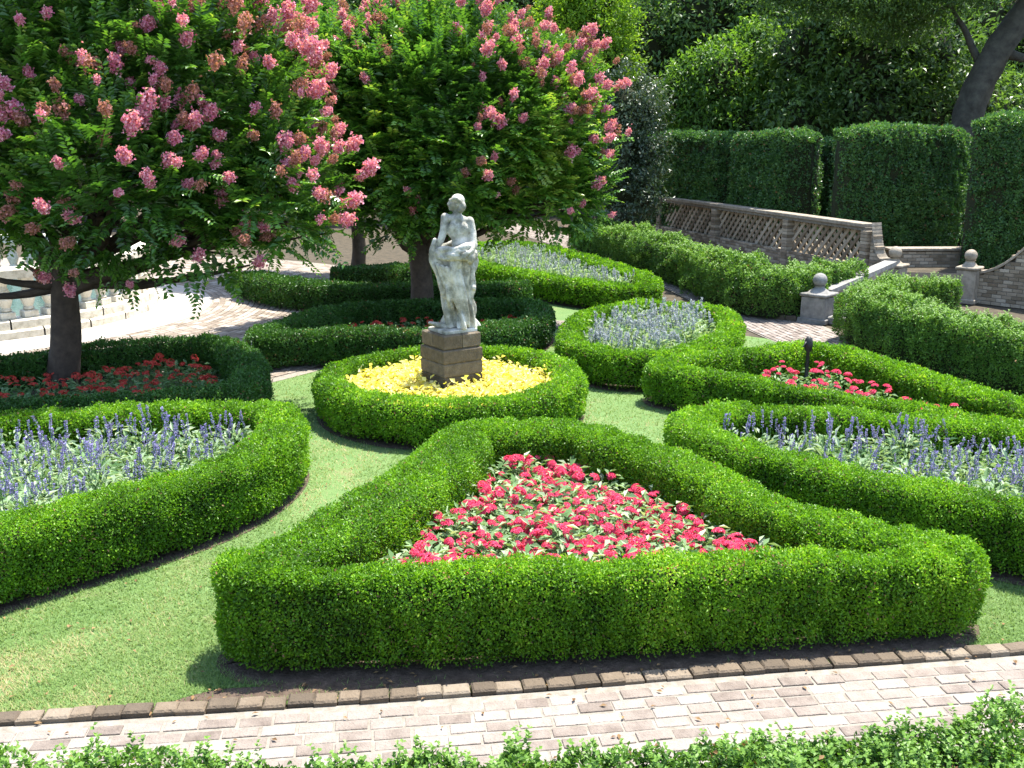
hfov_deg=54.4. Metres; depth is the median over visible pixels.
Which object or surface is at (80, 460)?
salvia plant
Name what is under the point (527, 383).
coleus plant
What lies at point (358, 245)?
crape myrtle
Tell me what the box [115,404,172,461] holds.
salvia plant
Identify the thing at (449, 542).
red flower plant
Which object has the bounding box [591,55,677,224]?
silver shrub
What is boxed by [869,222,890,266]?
wing wall
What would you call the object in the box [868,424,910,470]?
salvia plant
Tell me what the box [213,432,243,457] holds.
salvia plant
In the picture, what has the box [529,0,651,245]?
conifer tree
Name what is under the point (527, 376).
coleus plant
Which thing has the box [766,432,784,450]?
salvia plant
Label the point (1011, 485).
salvia plant
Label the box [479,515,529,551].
red flower plant
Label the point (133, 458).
salvia plant
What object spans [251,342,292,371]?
side path
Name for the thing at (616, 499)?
red flower plant
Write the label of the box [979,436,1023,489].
salvia plant
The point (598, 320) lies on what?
salvia plant
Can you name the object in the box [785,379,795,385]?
red flower plant
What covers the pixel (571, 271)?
salvia plant
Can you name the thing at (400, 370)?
coleus plant
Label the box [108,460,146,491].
salvia plant
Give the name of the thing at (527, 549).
red flower plant
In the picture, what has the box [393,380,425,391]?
coleus plant
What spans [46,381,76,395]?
red flower plant
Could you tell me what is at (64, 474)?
salvia plant
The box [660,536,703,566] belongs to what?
red flower plant
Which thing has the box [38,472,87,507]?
salvia plant
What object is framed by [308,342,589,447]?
box hedge
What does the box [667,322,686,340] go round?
salvia plant
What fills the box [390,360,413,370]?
coleus plant
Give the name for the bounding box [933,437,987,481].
salvia plant
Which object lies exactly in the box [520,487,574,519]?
red flower plant
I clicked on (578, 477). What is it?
red flower plant
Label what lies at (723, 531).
red flower plant
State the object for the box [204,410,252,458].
salvia plant
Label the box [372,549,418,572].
red flower plant
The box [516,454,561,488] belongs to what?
red flower plant
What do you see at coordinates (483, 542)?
red flower plant
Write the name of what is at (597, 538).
red flower plant
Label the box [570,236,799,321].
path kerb
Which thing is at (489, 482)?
red flower plant
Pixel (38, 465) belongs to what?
salvia plant
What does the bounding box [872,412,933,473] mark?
salvia plant
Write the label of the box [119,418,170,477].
salvia plant
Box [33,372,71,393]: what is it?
red flower plant
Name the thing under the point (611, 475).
red flower plant
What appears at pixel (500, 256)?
salvia plant
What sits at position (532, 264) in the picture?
salvia plant
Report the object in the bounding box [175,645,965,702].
front soil
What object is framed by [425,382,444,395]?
coleus plant
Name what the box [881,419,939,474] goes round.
salvia plant
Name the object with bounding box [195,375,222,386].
red flower plant
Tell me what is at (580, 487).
red flower plant
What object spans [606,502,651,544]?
red flower plant
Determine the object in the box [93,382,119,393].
red flower plant
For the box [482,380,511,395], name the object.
coleus plant
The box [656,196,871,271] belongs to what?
lattice wall
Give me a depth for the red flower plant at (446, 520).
7.84 m
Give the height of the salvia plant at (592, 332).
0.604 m
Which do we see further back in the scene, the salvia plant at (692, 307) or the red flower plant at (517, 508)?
the salvia plant at (692, 307)
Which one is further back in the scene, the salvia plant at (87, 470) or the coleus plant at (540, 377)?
the coleus plant at (540, 377)
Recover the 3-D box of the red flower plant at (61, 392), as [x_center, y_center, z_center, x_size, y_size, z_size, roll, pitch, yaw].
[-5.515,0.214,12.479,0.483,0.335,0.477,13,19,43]
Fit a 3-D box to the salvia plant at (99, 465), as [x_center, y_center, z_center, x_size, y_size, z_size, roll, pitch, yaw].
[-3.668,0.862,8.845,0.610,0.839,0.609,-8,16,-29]
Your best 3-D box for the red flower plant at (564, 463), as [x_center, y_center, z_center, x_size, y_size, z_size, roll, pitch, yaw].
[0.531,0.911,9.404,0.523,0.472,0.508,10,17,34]
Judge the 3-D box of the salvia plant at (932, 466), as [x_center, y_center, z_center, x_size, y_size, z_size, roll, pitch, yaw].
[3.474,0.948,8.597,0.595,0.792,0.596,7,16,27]
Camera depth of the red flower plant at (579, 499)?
8.36 m
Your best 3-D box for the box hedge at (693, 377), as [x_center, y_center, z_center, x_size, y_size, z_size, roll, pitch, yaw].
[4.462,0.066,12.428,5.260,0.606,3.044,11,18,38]
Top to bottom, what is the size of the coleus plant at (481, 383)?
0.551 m
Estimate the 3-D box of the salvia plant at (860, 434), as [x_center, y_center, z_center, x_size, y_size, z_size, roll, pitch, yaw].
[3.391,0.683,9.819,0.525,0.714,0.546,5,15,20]
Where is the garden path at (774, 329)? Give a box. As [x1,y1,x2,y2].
[505,224,893,359]
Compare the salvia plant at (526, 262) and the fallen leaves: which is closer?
the fallen leaves
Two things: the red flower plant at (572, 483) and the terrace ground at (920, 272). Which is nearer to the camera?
the red flower plant at (572, 483)
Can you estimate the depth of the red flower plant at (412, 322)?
17.05 m
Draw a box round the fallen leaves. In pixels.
[3,374,1020,767]
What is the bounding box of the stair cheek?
[827,260,896,296]
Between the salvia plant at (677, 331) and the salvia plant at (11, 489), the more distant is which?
the salvia plant at (677, 331)
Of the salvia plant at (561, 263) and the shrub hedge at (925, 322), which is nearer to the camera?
the shrub hedge at (925, 322)
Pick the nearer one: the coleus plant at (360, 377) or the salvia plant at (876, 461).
the salvia plant at (876, 461)
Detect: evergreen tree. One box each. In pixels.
[1,0,236,223]
[223,0,507,156]
[443,0,672,216]
[605,0,808,130]
[933,0,1023,109]
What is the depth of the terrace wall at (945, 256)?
22.91 m
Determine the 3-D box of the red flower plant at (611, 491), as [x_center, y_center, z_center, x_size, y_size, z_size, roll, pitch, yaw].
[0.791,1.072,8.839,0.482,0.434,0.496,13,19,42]
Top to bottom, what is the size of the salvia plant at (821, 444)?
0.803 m
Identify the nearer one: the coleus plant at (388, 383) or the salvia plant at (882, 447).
the salvia plant at (882, 447)
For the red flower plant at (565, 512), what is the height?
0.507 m
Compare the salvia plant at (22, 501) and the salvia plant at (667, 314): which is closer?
the salvia plant at (22, 501)
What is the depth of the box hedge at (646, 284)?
20.69 m
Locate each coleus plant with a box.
[346,375,358,384]
[348,373,366,382]
[354,369,377,380]
[355,377,382,386]
[360,373,394,387]
[363,363,379,377]
[364,368,383,379]
[366,381,387,390]
[370,366,400,381]
[370,368,400,383]
[377,376,409,393]
[379,362,400,378]
[381,375,401,384]
[381,382,404,392]
[386,362,417,378]
[386,386,408,392]
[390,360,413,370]
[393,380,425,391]
[395,368,426,385]
[396,371,421,383]
[400,355,420,368]
[403,365,420,388]
[405,376,428,387]
[406,384,427,394]
[407,385,432,395]
[410,377,441,394]
[413,374,439,395]
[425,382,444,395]
[430,382,455,393]
[435,386,457,396]
[439,386,465,396]
[441,375,479,395]
[447,382,484,396]
[453,377,488,396]
[461,386,488,396]
[466,373,501,392]
[466,385,497,396]
[476,382,498,394]
[481,357,503,370]
[481,366,493,381]
[482,360,502,368]
[482,367,504,382]
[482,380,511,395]
[483,374,509,387]
[486,363,520,380]
[487,355,515,369]
[487,377,513,389]
[491,369,519,384]
[492,378,522,393]
[494,367,520,380]
[498,364,518,374]
[503,378,533,389]
[504,385,523,394]
[509,369,541,381]
[509,370,535,385]
[512,370,540,386]
[519,380,538,391]
[534,364,547,378]
[534,371,552,382]
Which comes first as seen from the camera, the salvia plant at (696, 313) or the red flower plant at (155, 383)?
the red flower plant at (155, 383)
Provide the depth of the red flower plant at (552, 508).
8.21 m
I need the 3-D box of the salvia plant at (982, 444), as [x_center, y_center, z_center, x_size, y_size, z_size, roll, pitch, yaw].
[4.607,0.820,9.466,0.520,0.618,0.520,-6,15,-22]
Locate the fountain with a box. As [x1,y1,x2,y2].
[0,234,158,340]
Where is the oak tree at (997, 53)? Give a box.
[732,0,1023,135]
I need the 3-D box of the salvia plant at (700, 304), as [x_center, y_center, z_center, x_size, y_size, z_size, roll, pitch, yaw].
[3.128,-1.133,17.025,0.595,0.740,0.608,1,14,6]
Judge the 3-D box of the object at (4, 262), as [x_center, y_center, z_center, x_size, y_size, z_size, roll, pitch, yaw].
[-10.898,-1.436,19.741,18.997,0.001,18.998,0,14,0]
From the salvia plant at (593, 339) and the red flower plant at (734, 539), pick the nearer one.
the red flower plant at (734, 539)
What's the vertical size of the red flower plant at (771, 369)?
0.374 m
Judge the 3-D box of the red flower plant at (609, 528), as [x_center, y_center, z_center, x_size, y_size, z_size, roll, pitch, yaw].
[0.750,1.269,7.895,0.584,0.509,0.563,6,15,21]
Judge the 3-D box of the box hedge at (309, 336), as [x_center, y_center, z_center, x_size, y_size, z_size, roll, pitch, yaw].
[-1.630,-0.913,16.290,4.797,0.666,3.596,0,14,0]
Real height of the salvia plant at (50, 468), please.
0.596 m
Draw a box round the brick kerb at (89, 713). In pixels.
[0,641,1023,726]
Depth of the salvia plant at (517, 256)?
24.15 m
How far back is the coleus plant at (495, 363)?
13.46 m
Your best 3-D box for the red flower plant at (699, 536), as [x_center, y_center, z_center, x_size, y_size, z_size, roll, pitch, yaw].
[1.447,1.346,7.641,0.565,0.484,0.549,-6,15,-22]
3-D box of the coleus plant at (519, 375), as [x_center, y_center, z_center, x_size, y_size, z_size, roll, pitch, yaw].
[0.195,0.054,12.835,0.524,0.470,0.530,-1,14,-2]
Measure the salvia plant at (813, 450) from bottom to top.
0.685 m
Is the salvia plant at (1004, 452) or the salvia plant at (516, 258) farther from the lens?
the salvia plant at (516, 258)
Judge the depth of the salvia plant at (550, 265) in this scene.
21.69 m
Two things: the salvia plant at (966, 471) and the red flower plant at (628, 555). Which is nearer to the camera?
the red flower plant at (628, 555)
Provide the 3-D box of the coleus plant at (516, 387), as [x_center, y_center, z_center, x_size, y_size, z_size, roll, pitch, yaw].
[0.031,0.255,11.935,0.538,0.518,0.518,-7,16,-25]
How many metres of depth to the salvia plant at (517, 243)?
26.70 m
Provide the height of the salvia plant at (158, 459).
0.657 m
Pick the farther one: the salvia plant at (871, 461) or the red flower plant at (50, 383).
the red flower plant at (50, 383)
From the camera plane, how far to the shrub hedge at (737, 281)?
20.03 m
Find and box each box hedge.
[0,331,274,417]
[0,397,313,603]
[204,412,992,672]
[235,269,533,309]
[242,296,556,369]
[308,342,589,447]
[329,261,436,284]
[475,239,664,307]
[553,297,747,389]
[639,339,1023,426]
[661,397,1023,578]
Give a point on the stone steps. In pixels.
(830, 319)
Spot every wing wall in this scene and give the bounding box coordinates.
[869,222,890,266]
[977,248,1023,308]
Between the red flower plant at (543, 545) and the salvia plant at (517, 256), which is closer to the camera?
the red flower plant at (543, 545)
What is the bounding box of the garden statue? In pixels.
[428,194,480,334]
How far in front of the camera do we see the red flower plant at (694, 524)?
7.98 m
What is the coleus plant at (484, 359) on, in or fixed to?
on the lawn at (328, 492)
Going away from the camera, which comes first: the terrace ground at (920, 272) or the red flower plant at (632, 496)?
the red flower plant at (632, 496)
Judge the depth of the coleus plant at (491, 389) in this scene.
11.92 m
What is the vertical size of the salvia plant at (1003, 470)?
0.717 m
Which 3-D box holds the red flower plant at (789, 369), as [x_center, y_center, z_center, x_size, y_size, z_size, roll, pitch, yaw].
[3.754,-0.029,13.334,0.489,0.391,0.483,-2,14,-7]
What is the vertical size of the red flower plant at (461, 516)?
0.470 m
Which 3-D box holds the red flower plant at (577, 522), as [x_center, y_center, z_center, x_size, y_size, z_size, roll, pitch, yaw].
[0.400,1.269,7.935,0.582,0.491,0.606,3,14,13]
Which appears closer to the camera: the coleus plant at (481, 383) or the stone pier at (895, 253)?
the coleus plant at (481, 383)
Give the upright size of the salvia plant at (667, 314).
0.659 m
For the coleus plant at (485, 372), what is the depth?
12.79 m
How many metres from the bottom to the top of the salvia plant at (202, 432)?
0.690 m
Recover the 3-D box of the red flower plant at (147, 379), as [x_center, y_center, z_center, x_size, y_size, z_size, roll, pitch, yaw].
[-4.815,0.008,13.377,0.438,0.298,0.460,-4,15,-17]
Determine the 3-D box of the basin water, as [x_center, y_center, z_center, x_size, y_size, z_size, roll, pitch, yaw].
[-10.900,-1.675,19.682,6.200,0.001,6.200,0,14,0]
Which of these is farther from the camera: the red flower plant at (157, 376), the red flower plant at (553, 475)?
the red flower plant at (157, 376)
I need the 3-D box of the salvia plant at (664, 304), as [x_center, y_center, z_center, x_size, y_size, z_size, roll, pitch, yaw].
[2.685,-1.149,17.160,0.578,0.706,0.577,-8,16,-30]
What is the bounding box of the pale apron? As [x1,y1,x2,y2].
[0,284,211,352]
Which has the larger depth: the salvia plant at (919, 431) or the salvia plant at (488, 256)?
the salvia plant at (488, 256)
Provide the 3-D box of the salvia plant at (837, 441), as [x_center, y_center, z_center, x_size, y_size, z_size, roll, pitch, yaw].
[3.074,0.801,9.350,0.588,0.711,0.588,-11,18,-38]
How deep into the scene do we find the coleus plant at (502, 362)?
13.54 m
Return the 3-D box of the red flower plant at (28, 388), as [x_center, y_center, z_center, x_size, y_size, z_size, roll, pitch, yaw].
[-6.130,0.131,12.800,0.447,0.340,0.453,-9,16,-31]
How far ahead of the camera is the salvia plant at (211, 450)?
9.22 m
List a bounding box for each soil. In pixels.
[0,284,1023,686]
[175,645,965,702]
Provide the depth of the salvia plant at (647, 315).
16.11 m
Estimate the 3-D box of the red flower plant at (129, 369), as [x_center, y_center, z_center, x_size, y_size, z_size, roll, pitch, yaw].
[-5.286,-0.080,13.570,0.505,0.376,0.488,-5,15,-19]
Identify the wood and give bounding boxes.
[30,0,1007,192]
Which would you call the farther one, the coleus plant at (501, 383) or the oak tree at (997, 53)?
the oak tree at (997, 53)
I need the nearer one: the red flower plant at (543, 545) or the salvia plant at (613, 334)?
the red flower plant at (543, 545)
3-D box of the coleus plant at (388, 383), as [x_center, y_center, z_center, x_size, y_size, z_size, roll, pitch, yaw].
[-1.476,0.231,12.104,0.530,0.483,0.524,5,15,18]
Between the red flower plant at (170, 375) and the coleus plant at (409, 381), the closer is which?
the coleus plant at (409, 381)
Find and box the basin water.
[0,277,119,315]
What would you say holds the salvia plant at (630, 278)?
on the ground at (384, 254)
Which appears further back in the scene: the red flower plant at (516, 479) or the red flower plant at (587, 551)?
the red flower plant at (516, 479)
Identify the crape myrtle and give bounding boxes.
[0,0,380,394]
[205,0,446,265]
[265,0,633,299]
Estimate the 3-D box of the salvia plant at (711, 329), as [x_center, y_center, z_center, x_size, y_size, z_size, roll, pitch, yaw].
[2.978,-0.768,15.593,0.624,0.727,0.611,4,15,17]
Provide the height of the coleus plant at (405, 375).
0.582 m
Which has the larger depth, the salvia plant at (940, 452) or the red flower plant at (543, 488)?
the salvia plant at (940, 452)
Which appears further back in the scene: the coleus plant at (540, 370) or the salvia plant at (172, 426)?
the coleus plant at (540, 370)
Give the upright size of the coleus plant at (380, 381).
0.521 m
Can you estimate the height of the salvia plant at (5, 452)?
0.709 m
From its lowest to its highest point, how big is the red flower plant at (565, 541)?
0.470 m
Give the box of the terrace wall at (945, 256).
[885,246,960,266]
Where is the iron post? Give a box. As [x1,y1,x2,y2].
[803,336,812,385]
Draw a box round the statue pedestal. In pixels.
[420,329,482,389]
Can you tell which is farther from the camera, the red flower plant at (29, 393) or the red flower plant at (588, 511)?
the red flower plant at (29, 393)
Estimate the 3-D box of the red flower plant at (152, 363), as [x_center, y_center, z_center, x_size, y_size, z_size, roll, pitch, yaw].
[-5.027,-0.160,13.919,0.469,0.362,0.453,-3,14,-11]
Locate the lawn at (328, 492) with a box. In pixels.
[0,304,1023,712]
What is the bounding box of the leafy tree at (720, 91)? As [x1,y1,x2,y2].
[644,14,823,131]
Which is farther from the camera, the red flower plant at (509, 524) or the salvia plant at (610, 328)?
the salvia plant at (610, 328)
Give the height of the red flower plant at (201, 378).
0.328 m
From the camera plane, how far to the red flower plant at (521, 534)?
7.63 m
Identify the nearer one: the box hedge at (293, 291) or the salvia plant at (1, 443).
the salvia plant at (1, 443)
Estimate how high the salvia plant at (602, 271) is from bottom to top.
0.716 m
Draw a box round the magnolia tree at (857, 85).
[744,0,1023,137]
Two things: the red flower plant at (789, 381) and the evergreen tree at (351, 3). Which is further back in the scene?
the evergreen tree at (351, 3)
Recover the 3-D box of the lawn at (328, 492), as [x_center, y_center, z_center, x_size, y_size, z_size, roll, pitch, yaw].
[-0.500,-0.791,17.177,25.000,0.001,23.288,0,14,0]
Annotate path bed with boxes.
[509,227,836,341]
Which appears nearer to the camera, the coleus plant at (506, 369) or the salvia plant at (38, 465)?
the salvia plant at (38, 465)
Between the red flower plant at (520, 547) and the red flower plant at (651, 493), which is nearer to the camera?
the red flower plant at (520, 547)
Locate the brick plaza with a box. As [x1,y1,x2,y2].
[1,257,330,400]
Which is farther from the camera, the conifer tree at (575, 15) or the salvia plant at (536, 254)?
the conifer tree at (575, 15)
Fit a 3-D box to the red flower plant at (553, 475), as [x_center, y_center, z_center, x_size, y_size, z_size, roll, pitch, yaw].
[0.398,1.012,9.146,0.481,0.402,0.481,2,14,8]
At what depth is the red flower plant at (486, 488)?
8.55 m
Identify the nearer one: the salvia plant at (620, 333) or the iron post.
the iron post
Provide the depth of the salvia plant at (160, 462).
8.84 m
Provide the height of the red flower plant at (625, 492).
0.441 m
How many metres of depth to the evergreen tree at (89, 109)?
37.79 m
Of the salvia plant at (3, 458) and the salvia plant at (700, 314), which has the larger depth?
the salvia plant at (700, 314)
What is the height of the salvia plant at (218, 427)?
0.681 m
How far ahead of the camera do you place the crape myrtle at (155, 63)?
11.49 m
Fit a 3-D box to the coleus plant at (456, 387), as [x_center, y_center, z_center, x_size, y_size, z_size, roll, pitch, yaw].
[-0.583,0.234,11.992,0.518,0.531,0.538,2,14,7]
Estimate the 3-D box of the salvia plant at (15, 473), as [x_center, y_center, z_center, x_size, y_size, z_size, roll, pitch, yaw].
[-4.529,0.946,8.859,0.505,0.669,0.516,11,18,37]
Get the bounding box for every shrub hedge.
[0,680,1023,767]
[566,217,868,318]
[831,270,1023,397]
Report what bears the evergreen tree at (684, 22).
on the terrace ground at (920, 272)
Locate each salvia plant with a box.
[0,419,45,466]
[0,427,60,491]
[0,435,14,469]
[0,443,24,492]
[0,450,26,483]
[0,456,28,509]
[0,458,24,509]
[0,468,44,515]
[0,470,58,519]
[0,471,41,512]
[1,440,56,499]
[1,456,56,503]
[12,420,59,473]
[12,454,72,504]
[21,482,63,513]
[23,413,78,474]
[28,427,78,475]
[30,449,78,497]
[36,439,88,492]
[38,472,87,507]
[43,457,92,495]
[56,428,105,471]
[56,467,97,499]
[59,440,113,488]
[62,437,133,493]
[64,428,120,487]
[67,434,124,482]
[69,456,123,502]
[78,416,138,456]
[79,414,136,476]
[88,438,137,486]
[105,441,160,485]
[107,418,154,477]
[107,436,151,483]
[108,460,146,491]
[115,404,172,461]
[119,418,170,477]
[133,444,192,492]
[137,437,182,476]
[148,435,200,473]
[150,445,187,481]
[151,411,203,468]
[156,413,203,468]
[156,424,211,471]
[175,420,219,465]
[175,434,213,477]
[185,412,232,465]
[186,424,238,463]
[193,442,233,464]
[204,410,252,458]
[208,410,246,459]
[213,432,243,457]
[480,252,499,263]
[486,242,504,258]
[486,248,505,262]
[492,247,511,265]
[497,251,517,265]
[501,258,516,266]
[504,245,520,260]
[507,258,529,266]
[508,253,523,264]
[509,255,521,266]
[510,242,523,256]
[517,258,527,267]
[521,252,538,267]
[526,261,543,270]
[527,248,545,268]
[527,253,547,270]
[528,254,547,270]
[529,245,546,258]
[538,262,558,277]
[547,266,560,274]
[549,261,563,272]
[550,253,567,266]
[551,260,567,272]
[558,257,570,271]
[559,266,578,276]
[562,259,582,277]
[564,266,581,282]
[573,263,589,277]
[582,265,604,278]
[583,326,602,341]
[583,326,603,341]
[585,321,611,341]
[587,311,613,332]
[587,318,611,340]
[588,265,609,280]
[589,331,603,344]
[590,270,605,281]
[592,318,614,334]
[597,328,617,343]
[598,270,612,280]
[598,334,622,349]
[600,324,628,347]
[601,330,621,355]
[605,307,622,328]
[605,311,635,347]
[607,329,633,349]
[609,305,636,324]
[610,268,624,286]
[611,272,628,281]
[611,316,641,346]
[612,316,632,336]
[614,326,638,347]
[616,302,637,319]
[617,269,634,282]
[621,334,645,355]
[622,318,651,348]
[629,315,662,347]
[630,299,652,319]
[631,327,661,350]
[634,298,660,320]
[637,312,649,329]
[637,329,663,346]
[639,308,655,319]
[642,312,668,333]
[642,329,669,354]
[646,330,672,348]
[649,317,662,336]
[651,317,667,337]
[651,322,677,348]
[651,326,675,349]
[652,306,669,319]
[653,303,670,320]
[654,297,678,317]
[654,313,678,331]
[659,331,686,348]
[660,306,682,328]
[662,330,686,345]
[663,311,683,333]
[667,302,695,334]
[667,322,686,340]
[668,314,691,338]
[669,311,702,343]
[670,301,697,330]
[671,319,701,344]
[674,315,706,338]
[682,305,709,332]
[683,297,711,331]
[686,308,707,333]
[686,311,715,340]
[720,413,753,438]
[743,410,779,448]
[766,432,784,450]
[767,417,815,454]
[778,433,811,454]
[783,425,827,459]
[798,410,849,460]
[804,416,862,463]
[816,437,868,469]
[832,436,887,473]
[835,417,881,464]
[839,438,890,471]
[848,424,901,472]
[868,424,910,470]
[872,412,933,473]
[874,464,901,476]
[880,448,929,476]
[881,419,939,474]
[881,450,924,476]
[894,451,942,485]
[895,437,949,478]
[909,457,946,477]
[911,438,968,480]
[912,419,971,474]
[926,462,983,489]
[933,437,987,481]
[937,461,978,491]
[942,447,998,488]
[953,435,1003,477]
[969,438,1020,485]
[969,463,1020,494]
[970,466,1023,496]
[977,448,1023,495]
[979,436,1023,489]
[997,444,1023,482]
[998,435,1023,491]
[1002,466,1023,496]
[1004,455,1023,494]
[1006,463,1023,495]
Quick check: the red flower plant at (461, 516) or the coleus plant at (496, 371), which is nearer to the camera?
the red flower plant at (461, 516)
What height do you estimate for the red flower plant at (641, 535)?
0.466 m
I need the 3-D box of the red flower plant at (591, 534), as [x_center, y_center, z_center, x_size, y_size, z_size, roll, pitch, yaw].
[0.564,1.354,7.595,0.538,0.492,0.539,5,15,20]
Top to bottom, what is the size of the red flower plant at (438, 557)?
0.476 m
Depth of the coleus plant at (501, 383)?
12.27 m
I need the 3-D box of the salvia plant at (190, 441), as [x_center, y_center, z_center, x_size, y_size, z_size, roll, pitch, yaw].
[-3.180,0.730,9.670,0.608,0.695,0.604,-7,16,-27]
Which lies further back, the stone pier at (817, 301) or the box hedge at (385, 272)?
the box hedge at (385, 272)
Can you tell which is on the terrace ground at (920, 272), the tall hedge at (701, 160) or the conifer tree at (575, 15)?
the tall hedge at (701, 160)
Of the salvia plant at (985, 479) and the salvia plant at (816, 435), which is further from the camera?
the salvia plant at (816, 435)
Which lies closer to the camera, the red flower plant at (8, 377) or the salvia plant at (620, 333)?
the red flower plant at (8, 377)
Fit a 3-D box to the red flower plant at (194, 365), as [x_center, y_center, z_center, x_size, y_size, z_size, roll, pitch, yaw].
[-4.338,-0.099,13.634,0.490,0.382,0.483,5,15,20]
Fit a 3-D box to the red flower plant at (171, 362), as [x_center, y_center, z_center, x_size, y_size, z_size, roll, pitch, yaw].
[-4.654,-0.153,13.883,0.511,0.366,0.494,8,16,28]
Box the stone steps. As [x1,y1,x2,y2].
[827,304,846,325]
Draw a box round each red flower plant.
[0,375,16,394]
[0,382,24,399]
[0,388,17,397]
[1,376,40,397]
[2,393,17,405]
[17,388,48,398]
[18,382,52,398]
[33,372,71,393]
[38,378,75,397]
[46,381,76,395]
[53,390,90,396]
[61,372,91,391]
[70,370,111,393]
[70,384,106,394]
[85,367,124,385]
[85,373,108,391]
[93,366,126,382]
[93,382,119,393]
[97,385,124,398]
[105,366,142,386]
[110,370,147,392]
[114,379,143,391]
[129,384,150,392]
[132,360,162,379]
[136,373,165,390]
[137,360,169,382]
[138,370,174,388]
[139,381,168,390]
[143,353,176,376]
[160,358,195,382]
[161,373,187,387]
[165,369,201,386]
[173,376,199,395]
[179,354,213,377]
[179,363,211,385]
[188,365,218,382]
[188,379,217,393]
[191,375,216,385]
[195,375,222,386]
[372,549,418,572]
[382,551,429,564]
[391,317,413,328]
[393,540,453,561]
[396,321,415,326]
[403,544,460,564]
[410,317,434,325]
[412,532,460,556]
[418,509,462,553]
[424,518,470,553]
[426,545,472,570]
[432,506,477,549]
[436,499,499,553]
[445,515,505,555]
[451,538,509,567]
[453,524,517,559]
[456,492,503,530]
[456,541,496,557]
[460,493,519,538]
[463,481,506,517]
[471,489,524,532]
[476,478,517,515]
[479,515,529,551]
[485,462,515,498]
[485,509,535,541]
[485,509,542,552]
[487,474,540,519]
[488,495,541,527]
[491,456,537,489]
[491,550,523,571]
[495,451,542,502]
[495,541,530,556]
[499,471,538,506]
[503,515,563,548]
[506,475,550,504]
[506,503,566,540]
[506,518,544,542]
[508,528,558,565]
[511,543,546,567]
[514,474,572,518]
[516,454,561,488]
[519,466,570,502]
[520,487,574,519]
[526,506,584,553]
[529,518,600,556]
[529,539,567,558]
[532,482,570,506]
[534,506,590,557]
[538,472,579,487]
[539,458,593,497]
[539,484,587,514]
[542,479,598,512]
[542,506,582,536]
[545,537,604,562]
[547,455,589,484]
[547,552,587,569]
[552,554,599,565]
[553,494,603,531]
[554,527,610,559]
[555,478,578,504]
[556,506,604,544]
[563,499,616,544]
[572,476,622,500]
[572,547,615,561]
[573,493,610,523]
[573,514,632,558]
[582,468,631,501]
[584,481,614,513]
[589,493,636,531]
[589,506,652,557]
[592,535,632,557]
[599,490,644,520]
[600,548,647,570]
[603,482,648,509]
[606,498,662,535]
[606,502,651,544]
[607,536,664,569]
[608,534,649,558]
[612,527,658,552]
[614,511,664,541]
[620,490,674,532]
[622,532,672,553]
[622,552,673,570]
[628,498,665,518]
[630,512,687,549]
[631,484,670,511]
[633,516,694,550]
[634,541,682,556]
[649,501,705,541]
[651,528,698,550]
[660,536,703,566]
[666,518,724,553]
[670,512,719,543]
[673,529,725,552]
[689,525,743,546]
[699,542,748,565]
[714,532,762,548]
[735,536,781,564]
[759,366,791,381]
[762,360,793,381]
[776,372,801,384]
[780,367,805,384]
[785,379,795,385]
[799,361,832,384]
[800,368,834,387]
[811,370,839,389]
[811,378,832,388]
[821,369,854,393]
[821,381,846,391]
[842,377,879,396]
[845,386,869,396]
[855,389,875,397]
[868,383,897,401]
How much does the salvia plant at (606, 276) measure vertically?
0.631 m
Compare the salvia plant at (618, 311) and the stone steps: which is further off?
the stone steps
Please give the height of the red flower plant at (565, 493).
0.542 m
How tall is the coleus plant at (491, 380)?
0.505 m
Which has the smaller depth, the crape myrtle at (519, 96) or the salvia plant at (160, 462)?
the salvia plant at (160, 462)
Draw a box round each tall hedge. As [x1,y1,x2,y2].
[627,128,746,233]
[725,125,824,244]
[814,135,836,236]
[827,119,971,255]
[958,136,972,242]
[959,107,1023,269]
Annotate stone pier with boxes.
[797,273,838,325]
[889,246,909,276]
[955,249,983,304]
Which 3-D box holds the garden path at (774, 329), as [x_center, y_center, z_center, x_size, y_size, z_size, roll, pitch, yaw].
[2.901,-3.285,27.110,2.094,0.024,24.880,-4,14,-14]
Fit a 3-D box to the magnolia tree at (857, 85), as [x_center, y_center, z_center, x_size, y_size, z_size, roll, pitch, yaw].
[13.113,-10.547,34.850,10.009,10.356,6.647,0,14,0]
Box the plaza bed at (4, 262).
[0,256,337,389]
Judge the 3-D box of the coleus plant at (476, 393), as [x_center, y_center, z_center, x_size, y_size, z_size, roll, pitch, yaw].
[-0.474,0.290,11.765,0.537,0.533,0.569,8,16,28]
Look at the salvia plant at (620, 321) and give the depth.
15.49 m
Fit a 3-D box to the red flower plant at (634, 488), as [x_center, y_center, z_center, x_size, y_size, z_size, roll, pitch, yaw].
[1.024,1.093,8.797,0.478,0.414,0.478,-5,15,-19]
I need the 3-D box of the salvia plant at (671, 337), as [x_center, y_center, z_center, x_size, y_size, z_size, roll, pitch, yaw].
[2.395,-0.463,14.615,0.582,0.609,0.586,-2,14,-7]
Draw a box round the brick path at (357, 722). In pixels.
[0,661,1023,767]
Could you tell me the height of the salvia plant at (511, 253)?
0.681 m
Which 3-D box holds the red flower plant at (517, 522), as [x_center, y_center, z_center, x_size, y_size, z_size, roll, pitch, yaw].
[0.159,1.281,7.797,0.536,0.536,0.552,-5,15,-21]
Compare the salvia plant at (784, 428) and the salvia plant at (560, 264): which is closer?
the salvia plant at (784, 428)
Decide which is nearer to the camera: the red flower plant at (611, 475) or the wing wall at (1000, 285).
the red flower plant at (611, 475)
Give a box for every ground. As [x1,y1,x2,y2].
[0,202,1023,724]
[614,206,983,279]

